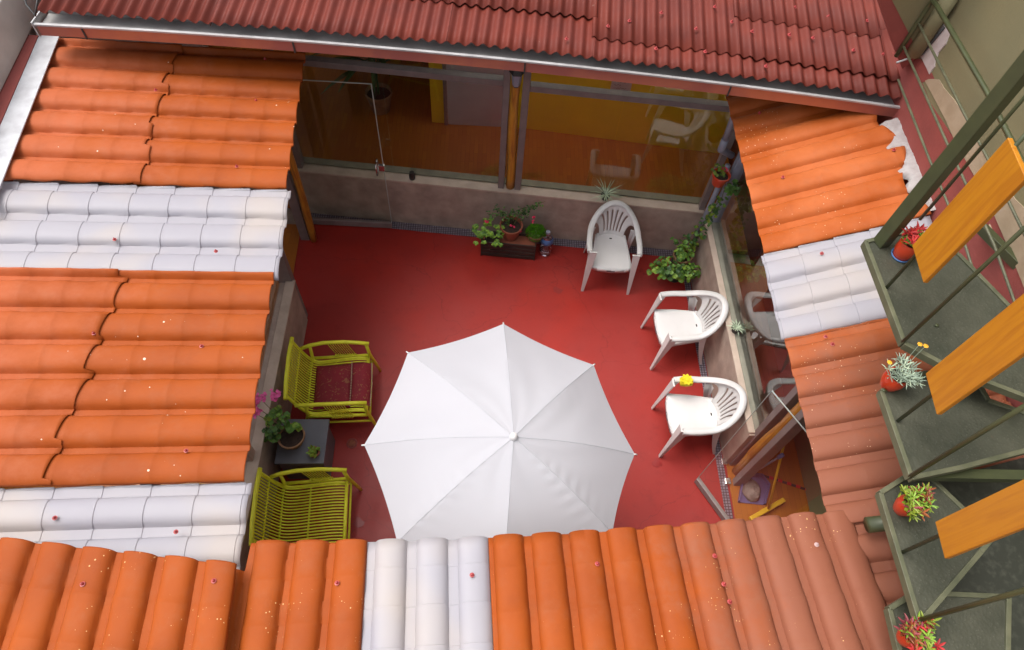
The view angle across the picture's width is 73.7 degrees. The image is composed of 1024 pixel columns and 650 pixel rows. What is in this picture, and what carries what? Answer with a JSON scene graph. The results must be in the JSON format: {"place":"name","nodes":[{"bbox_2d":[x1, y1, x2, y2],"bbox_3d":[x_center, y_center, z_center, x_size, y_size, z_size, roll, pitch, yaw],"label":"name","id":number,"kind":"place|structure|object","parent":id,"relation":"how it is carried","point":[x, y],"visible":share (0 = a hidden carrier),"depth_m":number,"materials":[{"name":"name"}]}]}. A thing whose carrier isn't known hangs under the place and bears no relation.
{"place":"outdoors","nodes":[
{"label":"outdoors","id":0,"kind":"place"},
{"bbox_2d":[0,224,299,488],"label":"parquet floor","id":1,"kind":"structure","parent":0,"point":[291,235],"depth_m":7.64,"materials":[{"name":"brown wood"}]},
{"bbox_2d":[409,171,414,180],"bbox_3d":[-1.110,-1.659,7.577,0.068,0.100,0.068,2,58,-2],"label":"sill jar","id":2,"kind":"object","parent":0,"point":[411,175],"visible":1,"depth_m":7.55,"materials":[{"name":"black plastic"}]},
{"bbox_2d":[109,45,786,255],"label":"parquet floor","id":3,"kind":"structure","parent":0,"point":[334,125],"depth_m":8.96,"materials":[{"name":"brown wood"}]},
{"bbox_2d":[310,53,424,114],"bbox_3d":[-1.779,-3.228,8.595,1.513,1.378,1.454,-22,62,-16],"label":"indoor plant","id":4,"kind":"object","parent":3,"relation":"on","point":[382,93],"visible":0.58,"depth_m":8.92,"materials":[{"name":"green plant"}]},
{"bbox_2d":[46,12,735,249],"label":"glass wall","id":5,"kind":"structure","parent":3,"relation":"on","point":[424,197],"depth_m":7.66,"materials":[{"name":"concrete"}]},
{"bbox_2d":[0,0,40,181],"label":"parapet","id":6,"kind":"structure","parent":5,"relation":"on","point":[17,43],"depth_m":5.44,"materials":[{"name":"paint"}]},
{"bbox_2d":[24,0,38,16],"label":"loose cable","id":7,"kind":"object","parent":6,"relation":"on","point":[36,8],"visible":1,"depth_m":5.08,"materials":[{"name":"grey rubber"}]},
{"bbox_2d":[303,79,391,227],"bbox_3d":[-1.922,-1.738,7.245,1.122,2.076,0.128,3,58,-2],"label":"glass door","id":8,"kind":"structure","parent":5,"relation":"attached to","point":[353,222],"depth_m":8.05,"materials":[{"name":"grey"}]},
{"bbox_2d":[506,79,521,189],"bbox_3d":[0.025,-2.082,6.758,0.124,2.062,0.124,2,58,-2],"label":"log post","id":9,"kind":"object","parent":5,"relation":"on","point":[512,133],"visible":0.69,"depth_m":6.93,"materials":[{"name":"brown wood"}]},
{"bbox_2d":[509,70,523,87],"bbox_3d":[0.044,-2.291,6.247,0.200,0.270,0.130,2,58,-2],"label":"wall lantern","id":10,"kind":"object","parent":9,"relation":"attached to","point":[516,76],"depth_m":6.23,"materials":[{"name":"white glass"}]},
{"bbox_2d":[590,178,621,201],"bbox_3d":[1.038,-1.461,7.548,0.401,0.166,0.345,2,58,-2],"label":"spider plant","id":11,"kind":"object","parent":5,"relation":"on","point":[605,195],"visible":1,"depth_m":7.54,"materials":[{"name":"green plant"}]},
{"bbox_2d":[428,63,729,153],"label":"yellow wall","id":12,"kind":"structure","parent":3,"relation":"on","point":[681,128],"depth_m":8.80,"materials":[{"name":"yellow paint"}]},
{"bbox_2d":[442,64,503,126],"bbox_3d":[-0.440,-3.233,8.227,0.810,2.150,0.118,2,58,-2],"label":"room door","id":13,"kind":"structure","parent":12,"relation":"attached to","point":[474,104],"depth_m":8.79,"materials":[{"name":"metal"}]},
{"bbox_2d":[446,64,503,126],"bbox_3d":[-0.427,-3.225,8.282,0.740,2.050,0.045,2,58,-2],"label":"door leaf","id":14,"kind":"structure","parent":13,"relation":"in","point":[474,104],"depth_m":8.80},
{"bbox_2d":[610,81,631,90],"bbox_3d":[1.308,-2.870,8.168,0.240,0.200,0.026,8,58,1],"label":"notice board","id":15,"kind":"object","parent":12,"relation":"attached to","point":[620,86],"visible":0.61,"depth_m":8.17,"materials":[{"name":"paint"}]},
{"bbox_2d":[728,138,762,265],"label":"side wall","id":16,"kind":"structure","parent":3,"relation":"on","point":[751,233],"depth_m":8.29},
{"bbox_2d":[268,224,734,624],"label":"patio floor","id":17,"kind":"structure","parent":0,"point":[391,296],"depth_m":7.50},
{"bbox_2d":[140,171,309,570],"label":"glass wall","id":18,"kind":"structure","parent":17,"relation":"on","point":[289,317],"depth_m":6.43,"materials":[{"name":"concrete"}]},
{"bbox_2d":[290,149,316,242],"bbox_3d":[-2.246,-1.629,6.955,0.103,2.452,0.104,2,58,-2],"label":"log post","id":19,"kind":"object","parent":17,"relation":"on","point":[305,208],"visible":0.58,"depth_m":7.35,"materials":[{"name":"brown wood"}]},
{"bbox_2d":[0,38,305,569],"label":"tiled roof","id":20,"kind":"structure","parent":19,"relation":"on","point":[133,318],"depth_m":4.58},
{"bbox_2d":[0,36,59,187],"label":"metal flashing","id":21,"kind":"object","parent":20,"relation":"on","point":[14,121],"visible":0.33,"depth_m":5.29,"materials":[{"name":"silver metal"}]},
{"bbox_2d":[274,419,334,478],"bbox_3d":[-1.919,1.177,6.409,0.435,0.470,0.430,1,58,-3],"label":"side table","id":22,"kind":"object","parent":17,"relation":"on","point":[318,432],"visible":0.73,"depth_m":6.23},
{"bbox_2d":[253,389,304,449],"bbox_3d":[-2.067,0.872,5.992,0.346,0.541,0.467,-33,66,-21],"label":"potted geranium","id":23,"kind":"object","parent":22,"relation":"on","point":[289,435],"visible":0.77,"depth_m":5.99,"materials":[{"name":"plant"}]},
{"bbox_2d":[306,445,319,457],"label":"potted succulent","id":24,"kind":"object","parent":22,"relation":"on","point":[314,451],"visible":1,"depth_m":6.08,"materials":[{"name":"green plant"}]},
{"bbox_2d":[249,467,361,545],"bbox_3d":[-1.760,1.660,5.939,0.783,0.791,0.698,-2,59,-5],"label":"rattan armchair","id":25,"kind":"object","parent":17,"relation":"on","point":[327,481],"visible":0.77,"depth_m":5.93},
{"bbox_2d":[283,337,381,425],"bbox_3d":[-1.709,0.574,6.612,0.783,0.791,0.698,-2,59,-5],"label":"rattan armchair","id":26,"kind":"object","parent":17,"relation":"on","point":[333,413],"visible":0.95,"depth_m":6.50,"materials":[{"name":"yellow wicker"}]},
{"bbox_2d":[313,362,372,409],"bbox_3d":[-1.631,0.576,6.603,0.551,0.081,0.486,-2,59,-5],"label":"seat cushion","id":27,"kind":"object","parent":26,"relation":"on","point":[343,382],"visible":0.94,"depth_m":6.60,"materials":[{"name":"red fabric"}]},
{"bbox_2d":[346,438,357,448],"bbox_3d":[-1.573,1.162,6.710,0.110,0.007,0.110,2,58,-2],"label":"floor drain","id":28,"kind":"object","parent":17,"relation":"on","point":[351,443],"visible":1,"depth_m":6.71,"materials":[{"name":"metal"}]},
{"bbox_2d":[353,517,364,527],"bbox_3d":[-1.418,1.825,6.309,0.106,0.001,0.083,29,61,14],"label":"wet mark","id":29,"kind":"object","parent":17,"relation":"on","point":[358,522],"visible":1,"depth_m":6.31,"materials":[{"name":"red"}]},
{"bbox_2d":[311,213,673,256],"bbox_3d":[-0.189,-1.070,8.175,4.524,0.004,0.107,6,58,0],"label":"mosaic strip","id":30,"kind":"object","parent":17,"relation":"on","point":[470,233],"depth_m":8.18,"materials":[{"name":"tile"}]},
{"bbox_2d":[361,322,636,540],"bbox_3d":[-0.100,1.248,5.338,1.777,2.408,1.924,-19,61,-14],"label":"parasol","id":31,"kind":"object","parent":17,"relation":"on","point":[503,428],"visible":0.92,"depth_m":4.46,"materials":[{"name":"fabric"}]},
{"bbox_2d":[481,231,536,260],"bbox_3d":[-0.040,-0.927,7.945,0.634,0.265,0.178,5,58,0],"label":"wooden crate","id":32,"kind":"object","parent":17,"relation":"on","point":[522,246],"visible":0.69,"depth_m":7.88,"materials":[{"name":"brown wood"}]},
{"bbox_2d":[471,217,504,247],"bbox_3d":[-0.267,-1.015,7.711,0.394,0.247,0.344,2,58,-2],"label":"potted sedum","id":33,"kind":"object","parent":32,"relation":"on","point":[492,239],"visible":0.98,"depth_m":7.66,"materials":[{"name":"green plant"}]},
{"bbox_2d":[484,201,544,241],"bbox_3d":[0.018,-1.168,7.673,0.675,0.503,0.286,2,58,-2],"label":"potted fuchsia","id":34,"kind":"object","parent":32,"relation":"on","point":[512,225],"visible":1,"depth_m":7.66,"materials":[{"name":"plant"}]},
{"bbox_2d":[525,223,545,242],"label":"potted moss","id":35,"kind":"object","parent":32,"relation":"on","point":[536,232],"visible":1,"depth_m":7.76,"materials":[{"name":"plant"}]},
{"bbox_2d":[539,230,553,256],"bbox_3d":[0.402,-0.962,7.919,0.153,0.382,0.152,2,58,-2],"label":"water bottle","id":36,"kind":"object","parent":17,"relation":"on","point":[547,240],"visible":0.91,"depth_m":7.94,"materials":[{"name":"plastic"}]},
{"bbox_2d":[553,287,562,293],"bbox_3d":[0.521,-0.395,7.801,0.117,0.001,0.077,22,60,10],"label":"wet mark","id":37,"kind":"object","parent":17,"relation":"on","point":[557,290],"visible":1,"depth_m":7.80,"materials":[{"name":"red"}]},
{"bbox_2d":[581,200,642,294],"bbox_3d":[1.105,-0.869,7.637,0.605,0.849,0.663,4,58,-1],"label":"plastic chair","id":38,"kind":"object","parent":17,"relation":"on","point":[609,249],"visible":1,"depth_m":7.54,"materials":[{"name":"white plastic"}]},
{"bbox_2d":[652,458,662,467],"bbox_3d":[1.435,1.366,6.771,0.104,0.001,0.090,-27,64,-18],"label":"wet mark","id":39,"kind":"object","parent":17,"relation":"on","point":[657,462],"visible":1,"depth_m":6.77,"materials":[{"name":"red"}]},
{"bbox_2d":[667,258,678,282],"bbox_3d":[1.901,-0.633,7.894,0.220,0.250,0.217,2,58,-2],"label":"plant stand","id":40,"kind":"object","parent":17,"relation":"on","point":[674,280],"visible":0.12,"depth_m":7.95,"materials":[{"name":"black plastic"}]},
{"bbox_2d":[646,234,700,282],"bbox_3d":[1.831,-0.732,7.637,0.618,0.370,0.505,2,58,-2],"label":"potted ivy","id":41,"kind":"object","parent":40,"relation":"on","point":[682,260],"visible":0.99,"depth_m":7.58,"materials":[{"name":"plant"}]},
{"bbox_2d":[641,290,728,369],"bbox_3d":[1.808,0.014,7.136,0.663,0.849,0.605,-3,59,-5],"label":"plastic chair","id":42,"kind":"object","parent":17,"relation":"on","point":[673,327],"visible":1,"depth_m":7.08,"materials":[{"name":"white plastic"}]},
{"bbox_2d":[651,376,746,457],"bbox_3d":[1.807,0.867,6.610,0.663,0.849,0.606,0,58,-4],"label":"plastic chair","id":43,"kind":"object","parent":17,"relation":"on","point":[689,415],"visible":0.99,"depth_m":6.55,"materials":[{"name":"white plastic"}]},
{"bbox_2d":[679,374,693,385],"bbox_3d":[1.661,0.540,6.515,0.126,0.098,0.125,2,58,-2],"label":"yellow cloth","id":44,"kind":"object","parent":43,"relation":"on","point":[686,380],"visible":1,"depth_m":6.48,"materials":[{"name":"fabric"}]},
{"bbox_2d":[684,277,732,518],"bbox_3d":[2.066,0.813,7.154,0.075,0.004,3.779,1,58,-3],"label":"mosaic strip","id":45,"kind":"object","parent":17,"relation":"on","point":[721,474],"depth_m":6.81,"materials":[{"name":"tile"}]},
{"bbox_2d":[694,390,805,519],"bbox_3d":[2.034,1.282,5.678,0.040,1.992,0.746,-25,63,-18],"label":"glass door","id":46,"kind":"structure","parent":17,"relation":"on","point":[711,499],"depth_m":6.48,"materials":[{"name":"grey"}]},
{"bbox_2d":[690,151,814,485],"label":"glass wall","id":47,"kind":"structure","parent":17,"relation":"on","point":[727,354],"depth_m":6.72,"materials":[{"name":"concrete"}]},
{"bbox_2d":[682,163,740,250],"bbox_3d":[2.099,-1.182,7.186,0.357,1.162,0.258,23,60,10],"label":"hanging plant","id":48,"kind":"object","parent":47,"relation":"hanging from","point":[721,176],"visible":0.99,"depth_m":6.88,"materials":[{"name":"green plant"}]},
{"bbox_2d":[693,116,734,238],"bbox_3d":[2.043,-1.483,6.966,0.301,2.133,0.113,-24,63,-17],"label":"down pipe","id":49,"kind":"object","parent":47,"relation":"attached to","point":[722,149],"visible":0.69,"depth_m":6.66,"materials":[{"name":"grey plastic"}]},
{"bbox_2d":[726,319,745,334],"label":"spider plant","id":50,"kind":"object","parent":47,"relation":"on","point":[736,327],"visible":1,"depth_m":6.69,"materials":[{"name":"green plant"}]},
{"bbox_2d":[725,95,1023,605],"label":"tiled roof","id":51,"kind":"structure","parent":47,"relation":"on","point":[818,176],"depth_m":4.92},
{"bbox_2d":[0,510,891,649],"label":"tiled roof","id":52,"kind":"structure","parent":51,"relation":"attached to","point":[801,581],"depth_m":3.65,"materials":[{"name":"orange tile"}]},
{"bbox_2d":[287,208,763,265],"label":"ground","id":53,"kind":"structure","parent":0,"point":[739,258],"depth_m":8.29,"materials":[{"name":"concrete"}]},
{"bbox_2d":[13,14,109,185],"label":"back wall","id":54,"kind":"structure","parent":53,"relation":"on","point":[32,31],"depth_m":7.13,"materials":[{"name":"paint"}]},
{"bbox_2d":[726,262,809,520],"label":"parquet floor","id":55,"kind":"structure","parent":0,"point":[751,284],"depth_m":7.31,"materials":[{"name":"orange wood"}]},
{"bbox_2d":[738,453,784,504],"bbox_3d":[2.365,1.433,6.382,0.341,0.682,0.301,2,58,-2],"label":"dustpan","id":56,"kind":"object","parent":55,"relation":"on","point":[762,481],"visible":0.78,"depth_m":6.62,"materials":[{"name":"purple plastic"}]},
{"bbox_2d":[742,479,760,501],"bbox_3d":[2.324,1.585,6.606,0.182,0.097,0.233,2,58,-2],"label":"floor cloth","id":57,"kind":"object","parent":56,"relation":"on","point":[751,490],"visible":0.99,"depth_m":6.58,"materials":[{"name":"fabric"}]},
{"bbox_2d":[732,402,800,475],"bbox_3d":[2.288,0.862,5.789,0.128,2.304,0.126,2,58,-2],"label":"log post","id":58,"kind":"object","parent":55,"relation":"on","point":[757,447],"visible":0.35,"depth_m":6.03,"materials":[{"name":"brown wood"}]},
{"bbox_2d":[749,446,785,519],"bbox_3d":[2.501,1.381,6.248,0.336,0.988,0.684,13,58,4],"label":"broom","id":59,"kind":"object","parent":55,"relation":"on","point":[770,507],"visible":0.88,"depth_m":6.46,"materials":[{"name":"yellow plastic"}]},
{"bbox_2d":[764,475,805,490],"bbox_3d":[2.707,1.558,6.722,0.885,0.018,0.030,17,59,7],"label":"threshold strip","id":60,"kind":"object","parent":55,"relation":"on","point":[787,482],"visible":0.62,"depth_m":6.72,"materials":[{"name":"metal"}]},
{"bbox_2d":[763,0,1023,514],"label":"tall wall","id":61,"kind":"structure","parent":55,"relation":"on","point":[990,33],"depth_m":4.68,"materials":[{"name":"beige paint"}]},
{"bbox_2d":[877,0,914,68],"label":"red upstand","id":62,"kind":"object","parent":61,"relation":"attached to","point":[896,28],"visible":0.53,"depth_m":4.95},
{"bbox_2d":[897,27,944,63],"bbox_3d":[3.043,-2.081,5.096,0.024,0.463,0.228,-5,59,-7],"label":"conduit","id":63,"kind":"object","parent":61,"relation":"attached to","point":[937,35],"visible":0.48,"depth_m":4.93,"materials":[{"name":"grey metal"}]},
{"bbox_2d":[907,0,957,58],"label":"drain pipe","id":64,"kind":"object","parent":61,"relation":"attached to","point":[932,25],"visible":0.77,"depth_m":4.89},
{"bbox_2d":[860,50,1023,649],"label":"steel stair","id":65,"kind":"object","parent":61,"relation":"attached to","point":[958,299],"visible":0.73,"depth_m":3.44,"materials":[{"name":"green metal"}]},
{"bbox_2d":[880,342,928,391],"bbox_3d":[1.996,0.242,3.484,0.194,0.276,0.210,-5,59,-7],"label":"potted plant","id":66,"kind":"object","parent":65,"relation":"on","point":[898,377],"visible":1,"depth_m":3.48,"materials":[{"name":"plant"}]},
{"bbox_2d":[891,221,926,262],"bbox_3d":[2.176,-0.445,3.729,0.190,0.203,0.196,2,58,-2],"label":"potted plant","id":67,"kind":"object","parent":65,"relation":"on","point":[902,251],"visible":0.66,"depth_m":3.70,"materials":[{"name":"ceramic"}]},
{"bbox_2d":[893,482,937,521],"bbox_3d":[1.957,0.881,3.344,0.193,0.201,0.196,2,58,-2],"label":"potted plant","id":68,"kind":"object","parent":65,"relation":"on","point":[908,502],"visible":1,"depth_m":3.29,"materials":[{"name":"plant"}]},
{"bbox_2d":[894,611,945,649],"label":"potted plant","id":69,"kind":"object","parent":65,"relation":"on","point":[912,634],"visible":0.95,"depth_m":3.12,"materials":[{"name":"plant"}]},
{"bbox_2d":[912,138,1023,282],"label":"privacy board","id":70,"kind":"object","parent":65,"relation":"attached to","point":[994,185],"visible":1,"depth_m":3.02,"materials":[{"name":"brown wood"}]},
{"bbox_2d":[926,294,1023,414],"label":"privacy board","id":71,"kind":"object","parent":65,"relation":"attached to","point":[989,351],"visible":1,"depth_m":2.85,"materials":[{"name":"brown wood"}]},
{"bbox_2d":[935,479,1023,558],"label":"privacy board","id":72,"kind":"object","parent":65,"relation":"attached to","point":[992,517],"visible":1,"depth_m":2.77,"materials":[{"name":"brown wood"}]},
{"bbox_2d":[894,0,1023,301],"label":"pipe railing","id":73,"kind":"object","parent":61,"relation":"attached to","point":[967,59],"visible":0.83,"depth_m":4.51,"materials":[{"name":"green metal"}]},
{"bbox_2d":[938,458,1023,649],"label":"stair landing","id":74,"kind":"object","parent":61,"relation":"attached to","point":[997,567],"visible":0.12,"depth_m":3.56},
{"bbox_3d":[-0.840,-4.344,6.730,7.750,0.030,4.750,2,58,-2],"label":"ceiling","id":75,"kind":"object","parent":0,"visible":0},
{"bbox_2d":[37,0,900,98],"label":"corrugated roof","id":76,"kind":"structure","parent":75,"relation":"on","point":[844,45],"depth_m":5.49,"materials":[{"name":"red ceramic"}]},
{"bbox_2d":[30,10,899,116],"bbox_3d":[-0.309,-2.145,5.469,6.891,0.138,0.348,5,58,0],"label":"rain gutter","id":77,"kind":"object","parent":76,"relation":"attached to","point":[87,25],"visible":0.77,"depth_m":5.46,"materials":[{"name":"paint"}]}
]}

